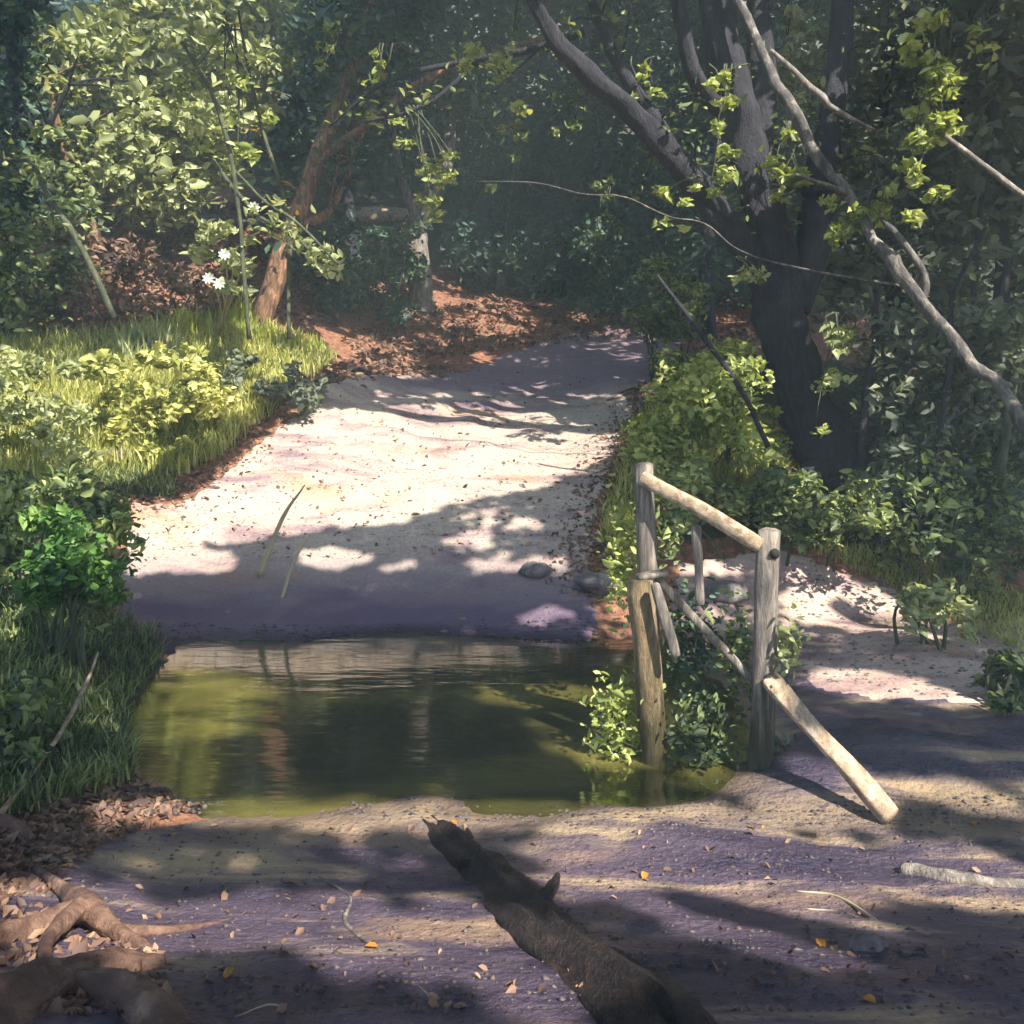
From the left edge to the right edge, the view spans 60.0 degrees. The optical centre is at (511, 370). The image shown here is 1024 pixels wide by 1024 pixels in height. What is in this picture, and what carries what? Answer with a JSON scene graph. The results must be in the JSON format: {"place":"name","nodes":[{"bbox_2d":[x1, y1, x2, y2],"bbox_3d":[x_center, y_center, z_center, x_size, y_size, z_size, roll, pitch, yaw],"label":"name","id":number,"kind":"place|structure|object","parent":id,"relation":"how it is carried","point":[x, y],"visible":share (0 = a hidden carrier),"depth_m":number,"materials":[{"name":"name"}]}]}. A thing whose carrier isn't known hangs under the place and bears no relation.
{"place":"outdoors","nodes":[
{"label":"outdoors","id":0,"kind":"place"},
{"bbox_2d":[0,302,337,509],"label":"grass","id":1,"kind":"structure","parent":0,"point":[63,346],"depth_m":13.55,"materials":[{"name":"plant"}]},
{"bbox_2d":[312,14,346,71],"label":"leaf spray","id":2,"kind":"object","parent":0,"point":[327,48],"visible":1,"depth_m":13.55,"materials":[{"name":"green plant"}]},
{"bbox_2d":[113,313,693,654],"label":"track","id":3,"kind":"structure","parent":0,"point":[419,589],"depth_m":11.11,"materials":[{"name":"sand"}]},
{"bbox_2d":[134,617,600,644],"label":"gravel","id":4,"kind":"structure","parent":3,"relation":"on","point":[346,627],"depth_m":9.05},
{"bbox_2d":[127,351,637,559],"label":"leaf litter","id":5,"kind":"object","parent":3,"relation":"on","point":[413,513],"visible":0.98,"depth_m":11.59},
{"bbox_2d":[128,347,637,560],"bbox_3d":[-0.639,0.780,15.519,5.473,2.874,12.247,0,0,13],"label":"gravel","id":6,"kind":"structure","parent":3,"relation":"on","point":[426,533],"depth_m":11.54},
{"bbox_2d":[573,572,625,595],"bbox_3d":[0.956,2.339,9.689,0.578,0.279,0.427,0,0,0],"label":"stone","id":7,"kind":"object","parent":3,"relation":"on","point":[591,583],"visible":0.7,"depth_m":9.57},
{"bbox_2d":[0,652,1023,1023],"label":"muddy path","id":8,"kind":"structure","parent":0,"point":[904,748],"depth_m":4.23,"materials":[{"name":"soil"}]},
{"bbox_2d":[0,945,195,1023],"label":"broken stump","id":9,"kind":"object","parent":8,"relation":"on","point":[29,989],"visible":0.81,"depth_m":2.77,"materials":[{"name":"plant"}]},
{"bbox_2d":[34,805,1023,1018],"bbox_3d":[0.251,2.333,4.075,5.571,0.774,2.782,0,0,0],"label":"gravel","id":10,"kind":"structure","parent":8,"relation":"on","point":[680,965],"depth_m":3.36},
{"bbox_2d":[47,819,1018,1016],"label":"leaf litter","id":11,"kind":"object","parent":8,"relation":"on","point":[431,996],"visible":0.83,"depth_m":3.31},
{"bbox_2d":[78,789,1023,832],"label":"gravel","id":12,"kind":"structure","parent":8,"relation":"on","point":[204,806],"depth_m":5.35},
{"bbox_2d":[422,815,716,1023],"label":"sunken log","id":13,"kind":"object","parent":8,"relation":"on","point":[535,921],"visible":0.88,"depth_m":3.25,"materials":[{"name":"wood"}]},
{"bbox_2d":[762,672,897,823],"bbox_3d":[1.956,2.325,5.525,0.155,0.661,0.891,0,0,-37],"label":"broken plank","id":14,"kind":"object","parent":8,"relation":"on","point":[874,797],"visible":1,"depth_m":5.46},
{"bbox_2d":[898,860,1023,887],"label":"branch","id":15,"kind":"object","parent":8,"relation":"on","point":[939,873],"visible":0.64,"depth_m":4.42,"materials":[{"name":"grey plant"}]},
{"bbox_2d":[0,0,1023,881],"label":"ground","id":16,"kind":"structure","parent":0,"point":[444,282],"depth_m":19.13,"materials":[{"name":"soil"}]},
{"bbox_2d":[0,670,72,776],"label":"bush","id":17,"kind":"object","parent":16,"relation":"on","point":[27,700],"visible":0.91,"depth_m":5.40,"materials":[{"name":"green plant"}]},
{"bbox_2d":[0,198,100,334],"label":"bush","id":18,"kind":"object","parent":16,"relation":"on","point":[24,239],"visible":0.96,"depth_m":14.94,"materials":[{"name":"green plant"}]},
{"bbox_2d":[0,343,105,471],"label":"herb","id":19,"kind":"object","parent":16,"relation":"on","point":[74,413],"visible":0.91,"depth_m":11.14,"materials":[{"name":"green plant"}]},
{"bbox_2d":[0,0,129,298],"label":"woodland tree","id":20,"kind":"object","parent":16,"relation":"on","point":[18,18],"visible":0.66,"depth_m":16.79,"materials":[{"name":"green plant"}]},
{"bbox_2d":[8,501,129,677],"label":"bush","id":21,"kind":"object","parent":16,"relation":"on","point":[62,563],"visible":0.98,"depth_m":7.07,"materials":[{"name":"green plant"}]},
{"bbox_2d":[0,462,149,650],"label":"bush","id":22,"kind":"object","parent":16,"relation":"on","point":[110,518],"visible":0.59,"depth_m":7.99,"materials":[{"name":"green plant"}]},
{"bbox_2d":[0,584,173,816],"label":"grass","id":23,"kind":"structure","parent":16,"relation":"on","point":[87,762],"depth_m":6.70,"materials":[{"name":"green plant"}]},
{"bbox_2d":[0,652,98,813],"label":"bare twig","id":24,"kind":"object","parent":23,"relation":"on","point":[6,805],"visible":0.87,"depth_m":5.86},
{"bbox_2d":[0,449,179,521],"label":"grass","id":25,"kind":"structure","parent":16,"relation":"on","point":[116,477],"depth_m":11.38,"materials":[{"name":"green plant"}]},
{"bbox_2d":[0,45,194,306],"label":"woodland tree","id":26,"kind":"object","parent":16,"relation":"on","point":[82,199],"visible":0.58,"depth_m":16.68,"materials":[{"name":"green plant"}]},
{"bbox_2d":[0,701,200,1017],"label":"leaf litter","id":27,"kind":"object","parent":16,"relation":"on","point":[32,880],"visible":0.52,"depth_m":4.56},
{"bbox_2d":[0,813,231,957],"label":"exposed roots","id":28,"kind":"object","parent":16,"relation":"on","point":[90,909],"visible":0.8,"depth_m":3.56,"materials":[{"name":"brown plant"}]},
{"bbox_2d":[103,311,182,366],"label":"grass tuft","id":29,"kind":"object","parent":16,"relation":"on","point":[148,341],"visible":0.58,"depth_m":14.69,"materials":[{"name":"green plant"}]},
{"bbox_2d":[49,229,252,334],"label":"bush","id":30,"kind":"object","parent":16,"relation":"on","point":[124,260],"visible":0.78,"depth_m":15.90,"materials":[{"name":"brown plant"}]},
{"bbox_2d":[0,0,305,246],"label":"bush","id":31,"kind":"object","parent":16,"relation":"on","point":[142,140],"visible":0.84,"depth_m":17.56,"materials":[{"name":"green plant"}]},
{"bbox_2d":[78,341,240,462],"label":"herb","id":32,"kind":"object","parent":16,"relation":"on","point":[198,397],"visible":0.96,"depth_m":12.28,"materials":[{"name":"green plant"}]},
{"bbox_2d":[146,301,218,341],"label":"grass tuft","id":33,"kind":"object","parent":16,"relation":"on","point":[184,318],"visible":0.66,"depth_m":15.54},
{"bbox_2d":[160,23,279,176],"bbox_3d":[-4.246,-3.960,12.981,1.608,2.101,1.199,0,0,0],"label":"leaf spray","id":34,"kind":"object","parent":16,"relation":"on","point":[241,83],"visible":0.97,"depth_m":12.97,"materials":[{"name":"green plant"}]},
{"bbox_2d":[233,10,298,338],"bbox_3d":[-3.703,-2.882,13.213,0.889,4.810,0.588,0,0,-42],"label":"slender branch","id":35,"kind":"object","parent":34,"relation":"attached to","point":[283,195],"visible":0.94,"depth_m":13.23,"materials":[{"name":"green plant"}]},
{"bbox_2d":[179,201,260,334],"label":"flowering plant","id":36,"kind":"object","parent":16,"relation":"on","point":[215,230],"visible":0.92,"depth_m":13.37,"materials":[{"name":"white plant"}]},
{"bbox_2d":[194,291,270,329],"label":"grass tuft","id":37,"kind":"object","parent":16,"relation":"on","point":[235,311],"visible":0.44,"depth_m":16.14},
{"bbox_2d":[170,38,342,339],"bbox_3d":[-3.613,-2.559,12.665,2.405,4.224,0.682,0,0,-15],"label":"slender branch","id":38,"kind":"object","parent":16,"relation":"on","point":[223,126],"visible":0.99,"depth_m":12.65,"materials":[{"name":"green plant"}]},
{"bbox_2d":[211,158,345,281],"bbox_3d":[-3.461,-2.240,13.022,2.072,1.864,0.608,0,0,6],"label":"leafy bough","id":39,"kind":"object","parent":38,"relation":"attached to","point":[324,265],"visible":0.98,"depth_m":13.00,"materials":[{"name":"green plant"}]},
{"bbox_2d":[221,349,328,414],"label":"herb","id":40,"kind":"object","parent":16,"relation":"on","point":[302,393],"visible":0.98,"depth_m":13.53,"materials":[{"name":"grey plant"}]},
{"bbox_2d":[264,324,327,358],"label":"grass tuft","id":41,"kind":"object","parent":16,"relation":"on","point":[299,340],"visible":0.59,"depth_m":16.05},
{"bbox_2d":[240,0,459,302],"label":"woodland tree","id":42,"kind":"object","parent":16,"relation":"on","point":[297,101],"visible":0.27,"depth_m":21.30,"materials":[{"name":"green plant"}]},
{"bbox_2d":[274,212,433,328],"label":"bush","id":43,"kind":"object","parent":16,"relation":"on","point":[347,288],"visible":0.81,"depth_m":19.69,"materials":[{"name":"green plant"}]},
{"bbox_2d":[356,207,408,224],"bbox_3d":[-4.340,-4.827,27.746,2.834,0.632,0.536,0,0,0],"label":"fallen log","id":44,"kind":"object","parent":16,"relation":"on","point":[374,218],"visible":0.45,"depth_m":27.58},
{"bbox_2d":[232,0,588,327],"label":"leaning tree","id":45,"kind":"object","parent":16,"relation":"on","point":[362,31],"visible":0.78,"depth_m":17.06,"materials":[{"name":"brown plant"}]},
{"bbox_2d":[313,28,584,140],"bbox_3d":[-0.952,-4.200,13.232,4.021,1.504,1.265,0,0,0],"label":"slender branch","id":46,"kind":"object","parent":45,"relation":"attached to","point":[527,51],"visible":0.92,"depth_m":13.01,"materials":[{"name":"green plant"}]},
{"bbox_2d":[358,43,393,124],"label":"leaf spray","id":47,"kind":"object","parent":46,"relation":"attached to","point":[378,72],"visible":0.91,"depth_m":13.43,"materials":[{"name":"green plant"}]},
{"bbox_2d":[388,105,459,224],"bbox_3d":[-1.353,-3.320,14.158,1.315,1.949,0.740,0,0,30],"label":"leaf spray","id":48,"kind":"object","parent":46,"relation":"hanging from","point":[430,202],"visible":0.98,"depth_m":14.07,"materials":[{"name":"green plant"}]},
{"bbox_2d":[322,0,537,313],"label":"crooked tree","id":49,"kind":"object","parent":16,"relation":"on","point":[421,293],"visible":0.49,"depth_m":21.60,"materials":[{"name":"grey plant"}]},
{"bbox_2d":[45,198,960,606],"bbox_3d":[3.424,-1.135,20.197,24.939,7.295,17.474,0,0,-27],"label":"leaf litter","id":50,"kind":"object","parent":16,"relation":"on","point":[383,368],"visible":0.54,"depth_m":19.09,"materials":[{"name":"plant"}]},
{"bbox_2d":[0,0,1023,248],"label":"distant wood","id":51,"kind":"object","parent":16,"relation":"on","point":[454,196],"visible":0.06,"depth_m":30.14,"materials":[{"name":"green plant"}]},
{"bbox_2d":[435,11,632,289],"bbox_3d":[0.527,-6.400,26.605,5.676,8.546,6.118,0,0,0],"label":"woodland tree","id":52,"kind":"object","parent":16,"relation":"on","point":[510,217],"visible":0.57,"depth_m":25.72,"materials":[{"name":"green plant"}]},
{"bbox_2d":[434,208,660,304],"bbox_3d":[0.977,-3.469,26.698,6.879,3.096,5.967,0,0,0],"label":"bush","id":53,"kind":"object","parent":16,"relation":"on","point":[461,244],"visible":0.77,"depth_m":25.12,"materials":[{"name":"green plant"}]},
{"bbox_2d":[479,0,745,298],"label":"woodland tree","id":54,"kind":"object","parent":16,"relation":"on","point":[598,152],"visible":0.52,"depth_m":25.79,"materials":[{"name":"green plant"}]},
{"bbox_2d":[554,180,718,325],"bbox_3d":[3.548,-3.495,24.686,4.764,4.607,5.843,0,0,0],"label":"bush","id":55,"kind":"object","parent":16,"relation":"on","point":[588,259],"visible":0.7,"depth_m":23.45,"materials":[{"name":"green plant"}]},
{"bbox_2d":[620,252,719,380],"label":"bush","id":56,"kind":"object","parent":16,"relation":"on","point":[650,321],"visible":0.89,"depth_m":16.33,"materials":[{"name":"green plant"}]},
{"bbox_2d":[596,386,794,542],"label":"grass","id":57,"kind":"structure","parent":16,"relation":"on","point":[725,471],"depth_m":11.46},
{"bbox_2d":[467,0,928,512],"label":"forked tree","id":58,"kind":"object","parent":16,"relation":"on","point":[782,299],"visible":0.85,"depth_m":11.84,"materials":[{"name":"grey plant"}]},
{"bbox_2d":[456,40,532,117],"bbox_3d":[-0.224,-3.925,11.718,1.006,1.136,0.821,0,0,0],"label":"leaf spray","id":59,"kind":"object","parent":58,"relation":"attached to","point":[472,50],"visible":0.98,"depth_m":11.66,"materials":[{"name":"green plant"}]},
{"bbox_2d":[484,113,538,193],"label":"leaf spray","id":60,"kind":"object","parent":58,"relation":"attached to","point":[517,124],"visible":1,"depth_m":12.78,"materials":[{"name":"green plant"}]},
{"bbox_2d":[546,85,586,136],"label":"leaf spray","id":61,"kind":"object","parent":58,"relation":"attached to","point":[576,120],"visible":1,"depth_m":12.11,"materials":[{"name":"green plant"}]},
{"bbox_2d":[588,171,624,240],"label":"leaf spray","id":62,"kind":"object","parent":58,"relation":"attached to","point":[598,233],"visible":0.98,"depth_m":12.84,"materials":[{"name":"green plant"}]},
{"bbox_2d":[651,175,707,233],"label":"leaf spray","id":63,"kind":"object","parent":58,"relation":"attached to","point":[668,197],"visible":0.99,"depth_m":11.45,"materials":[{"name":"green plant"}]},
{"bbox_2d":[477,181,899,287],"bbox_3d":[2.068,-1.700,10.901,5.088,1.445,0.131,0,0,10],"label":"slender branch","id":64,"kind":"object","parent":58,"relation":"attached to","point":[835,275],"visible":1,"depth_m":10.80,"materials":[{"name":"grey plant"}]},
{"bbox_2d":[702,63,747,198],"bbox_3d":[2.651,-3.054,11.194,0.498,1.761,0.626,0,0,30],"label":"leaf spray","id":65,"kind":"object","parent":58,"relation":"attached to","point":[725,149],"visible":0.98,"depth_m":11.19,"materials":[{"name":"green plant"}]},
{"bbox_2d":[728,256,771,286],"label":"leaf spray","id":66,"kind":"object","parent":58,"relation":"attached to","point":[745,275],"visible":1,"depth_m":11.05,"materials":[{"name":"green plant"}]},
{"bbox_2d":[760,121,813,204],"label":"leaf spray","id":67,"kind":"object","parent":58,"relation":"attached to","point":[783,171],"visible":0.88,"depth_m":11.38,"materials":[{"name":"green plant"}]},
{"bbox_2d":[777,3,829,112],"bbox_3d":[4.412,-4.627,13.194,1.001,1.656,0.767,0,0,0],"label":"leaf spray","id":68,"kind":"object","parent":58,"relation":"attached to","point":[816,57],"visible":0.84,"depth_m":13.07,"materials":[{"name":"green plant"}]},
{"bbox_2d":[769,49,875,130],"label":"slender branch","id":69,"kind":"object","parent":58,"relation":"attached to","point":[816,92],"visible":1,"depth_m":10.67,"materials":[{"name":"grey plant"}]},
{"bbox_2d":[810,314,858,437],"bbox_3d":[3.970,0.060,10.974,0.581,1.566,0.696,0,0,25],"label":"leaf spray","id":70,"kind":"object","parent":58,"relation":"hanging from","point":[822,431],"visible":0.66,"depth_m":11.06,"materials":[{"name":"green plant"}]},
{"bbox_2d":[819,311,856,387],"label":"leaf spray","id":71,"kind":"object","parent":58,"relation":"hanging from","point":[843,335],"visible":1,"depth_m":10.29,"materials":[{"name":"green plant"}]},
{"bbox_2d":[732,0,1023,435],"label":"diagonal limb","id":72,"kind":"object","parent":58,"relation":"attached to","point":[907,285],"visible":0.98,"depth_m":10.12,"materials":[{"name":"grey plant"}]},
{"bbox_2d":[816,176,899,251],"bbox_3d":[4.129,-1.879,10.461,1.089,0.935,0.682,0,0,0],"label":"leaf spray","id":73,"kind":"object","parent":72,"relation":"attached to","point":[848,230],"visible":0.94,"depth_m":10.44,"materials":[{"name":"green plant"}]},
{"bbox_2d":[892,3,967,228],"bbox_3d":[4.623,-2.884,9.812,0.848,2.595,0.726,0,0,0],"label":"leaf spray","id":74,"kind":"object","parent":72,"relation":"attached to","point":[943,82],"visible":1,"depth_m":9.77,"materials":[{"name":"green plant"}]},
{"bbox_2d":[627,462,780,769],"bbox_3d":[1.275,1.828,6.027,1.029,2.351,0.444,0,0,29],"label":"footbridge railing","id":75,"kind":"object","parent":16,"relation":"on","point":[646,601],"visible":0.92,"depth_m":6.05,"materials":[{"name":"wood"}]},
{"bbox_2d":[578,665,643,764],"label":"ivy","id":76,"kind":"object","parent":75,"relation":"attached to","point":[597,699],"visible":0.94,"depth_m":6.18,"materials":[{"name":"green plant"}]},
{"bbox_2d":[595,472,636,654],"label":"ivy","id":77,"kind":"object","parent":75,"relation":"attached to","point":[620,564],"visible":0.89,"depth_m":6.47,"materials":[{"name":"green plant"}]},
{"bbox_2d":[627,474,690,570],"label":"ivy","id":78,"kind":"object","parent":75,"relation":"attached to","point":[669,551],"visible":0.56,"depth_m":6.52,"materials":[{"name":"green plant"}]},
{"bbox_2d":[660,565,721,711],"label":"ivy","id":79,"kind":"object","parent":75,"relation":"attached to","point":[685,665],"visible":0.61,"depth_m":6.37,"materials":[{"name":"green plant"}]},
{"bbox_2d":[663,663,750,775],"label":"ivy","id":80,"kind":"object","parent":75,"relation":"attached to","point":[700,742],"visible":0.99,"depth_m":6.06,"materials":[{"name":"green plant"}]},
{"bbox_2d":[704,587,753,711],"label":"ivy","id":81,"kind":"object","parent":75,"relation":"attached to","point":[741,645],"visible":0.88,"depth_m":6.13,"materials":[{"name":"green plant"}]},
{"bbox_2d":[773,601,810,685],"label":"ivy","id":82,"kind":"object","parent":75,"relation":"attached to","point":[784,650],"visible":0.95,"depth_m":5.83,"materials":[{"name":"green plant"}]},
{"bbox_2d":[614,337,793,475],"bbox_3d":[2.660,0.473,11.712,2.568,1.844,2.287,0,0,0],"label":"bush","id":83,"kind":"object","parent":16,"relation":"on","point":[707,399],"visible":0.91,"depth_m":11.16,"materials":[{"name":"green plant"}]},
{"bbox_2d":[657,271,770,448],"bbox_3d":[2.435,-0.135,10.753,1.318,2.138,0.748,0,0,0],"label":"young sapling","id":84,"kind":"object","parent":16,"relation":"on","point":[713,351],"visible":0.99,"depth_m":10.73,"materials":[{"name":"brown plant"}]},
{"bbox_2d":[596,0,873,339],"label":"woodland tree","id":85,"kind":"object","parent":16,"relation":"on","point":[703,255],"visible":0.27,"depth_m":22.36,"materials":[{"name":"green plant"}]},
{"bbox_2d":[655,459,894,565],"bbox_3d":[3.084,1.678,10.275,3.012,1.432,1.614,0,0,0],"label":"bush","id":86,"kind":"object","parent":16,"relation":"on","point":[788,491],"visible":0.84,"depth_m":9.88,"materials":[{"name":"green plant"}]},
{"bbox_2d":[850,233,902,466],"bbox_3d":[4.515,-0.262,10.944,0.619,2.908,0.651,0,0,25],"label":"young sapling","id":87,"kind":"object","parent":16,"relation":"on","point":[865,416],"visible":0.7,"depth_m":10.96,"materials":[{"name":"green plant"}]},
{"bbox_2d":[783,0,1023,404],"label":"woodland tree","id":88,"kind":"object","parent":16,"relation":"on","point":[882,83],"visible":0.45,"depth_m":13.97,"materials":[{"name":"green plant"}]},
{"bbox_2d":[837,287,1023,526],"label":"bush","id":89,"kind":"object","parent":16,"relation":"on","point":[992,334],"visible":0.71,"depth_m":10.89,"materials":[{"name":"green plant"}]},
{"bbox_2d":[837,446,1023,597],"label":"bush","id":90,"kind":"object","parent":16,"relation":"on","point":[891,522],"visible":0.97,"depth_m":9.72,"materials":[{"name":"green plant"}]},
{"bbox_2d":[846,0,1023,480],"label":"woodland tree","id":91,"kind":"object","parent":16,"relation":"on","point":[1006,211],"visible":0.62,"depth_m":11.79,"materials":[{"name":"green plant"}]},
{"bbox_2d":[918,227,992,530],"bbox_3d":[5.351,0.094,10.537,0.588,3.628,0.864,0,0,-43],"label":"young sapling","id":92,"kind":"object","parent":16,"relation":"on","point":[947,379],"visible":0.74,"depth_m":10.58,"materials":[{"name":"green plant"}]},
{"bbox_2d":[961,97,997,435],"bbox_3d":[5.987,-1.395,11.499,0.636,4.466,0.538,0,0,0],"label":"young sapling","id":93,"kind":"object","parent":16,"relation":"on","point":[979,212],"visible":0.45,"depth_m":11.47,"materials":[{"name":"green plant"}]},
{"bbox_2d":[985,316,1023,555],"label":"young sapling","id":94,"kind":"object","parent":16,"relation":"on","point":[1003,452],"visible":0.62,"depth_m":10.36,"materials":[{"name":"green plant"}]},
{"bbox_2d":[128,620,905,817],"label":"stream","id":95,"kind":"structure","parent":0,"point":[260,728],"depth_m":6.74,"materials":[{"name":"liquid"}]},
{"bbox_2d":[670,550,1023,703],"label":"sandy shore","id":96,"kind":"structure","parent":0,"point":[739,568],"depth_m":8.79,"materials":[{"name":"sand"}]},
{"bbox_2d":[704,580,749,603],"bbox_3d":[2.352,2.442,9.764,0.489,0.263,0.424,0,0,0],"label":"stone","id":97,"kind":"object","parent":96,"relation":"on","point":[713,588],"visible":0.69,"depth_m":9.63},
{"bbox_2d":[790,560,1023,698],"bbox_3d":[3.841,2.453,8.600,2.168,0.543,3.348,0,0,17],"label":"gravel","id":98,"kind":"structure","parent":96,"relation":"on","point":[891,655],"depth_m":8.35,"materials":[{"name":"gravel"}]},
{"bbox_2d":[814,537,1023,651],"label":"grass","id":99,"kind":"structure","parent":96,"relation":"on","point":[995,607],"depth_m":9.96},
{"bbox_2d":[892,574,982,650],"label":"bush","id":100,"kind":"object","parent":96,"relation":"on","point":[919,603],"visible":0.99,"depth_m":8.21,"materials":[{"name":"green plant"}]},
{"bbox_2d":[971,648,1023,718],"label":"bush","id":101,"kind":"object","parent":96,"relation":"on","point":[999,666],"visible":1,"depth_m":6.85,"materials":[{"name":"green plant"}]},
{"bbox_2d":[849,932,888,951],"bbox_3d":[1.373,2.211,3.401,0.155,0.081,0.125,0,0,0],"label":"stone","id":102,"kind":"object","parent":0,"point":[859,941],"visible":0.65,"depth_m":3.39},
{"bbox_2d":[941,134,1023,198],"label":"slender branch","id":103,"kind":"object","parent":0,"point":[1004,180],"visible":0.89,"depth_m":9.55,"materials":[{"name":"grey plant"}]},
{"bbox_2d":[964,13,1001,70],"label":"leaf spray","id":104,"kind":"object","parent":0,"point":[993,45],"visible":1,"depth_m":9.70,"materials":[{"name":"green plant"}]},
{"bbox_3d":[-6.623,-6.246,14.163,8.451,12.365,10.627,0,0,0],"label":"shade tree","id":105,"kind":"object","parent":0,"visible":0},
{"bbox_2d":[0,129,116,317],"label":"slender branch","id":106,"kind":"object","parent":105,"relation":"attached to","point":[75,237],"visible":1,"depth_m":12.97,"materials":[{"name":"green plant"}]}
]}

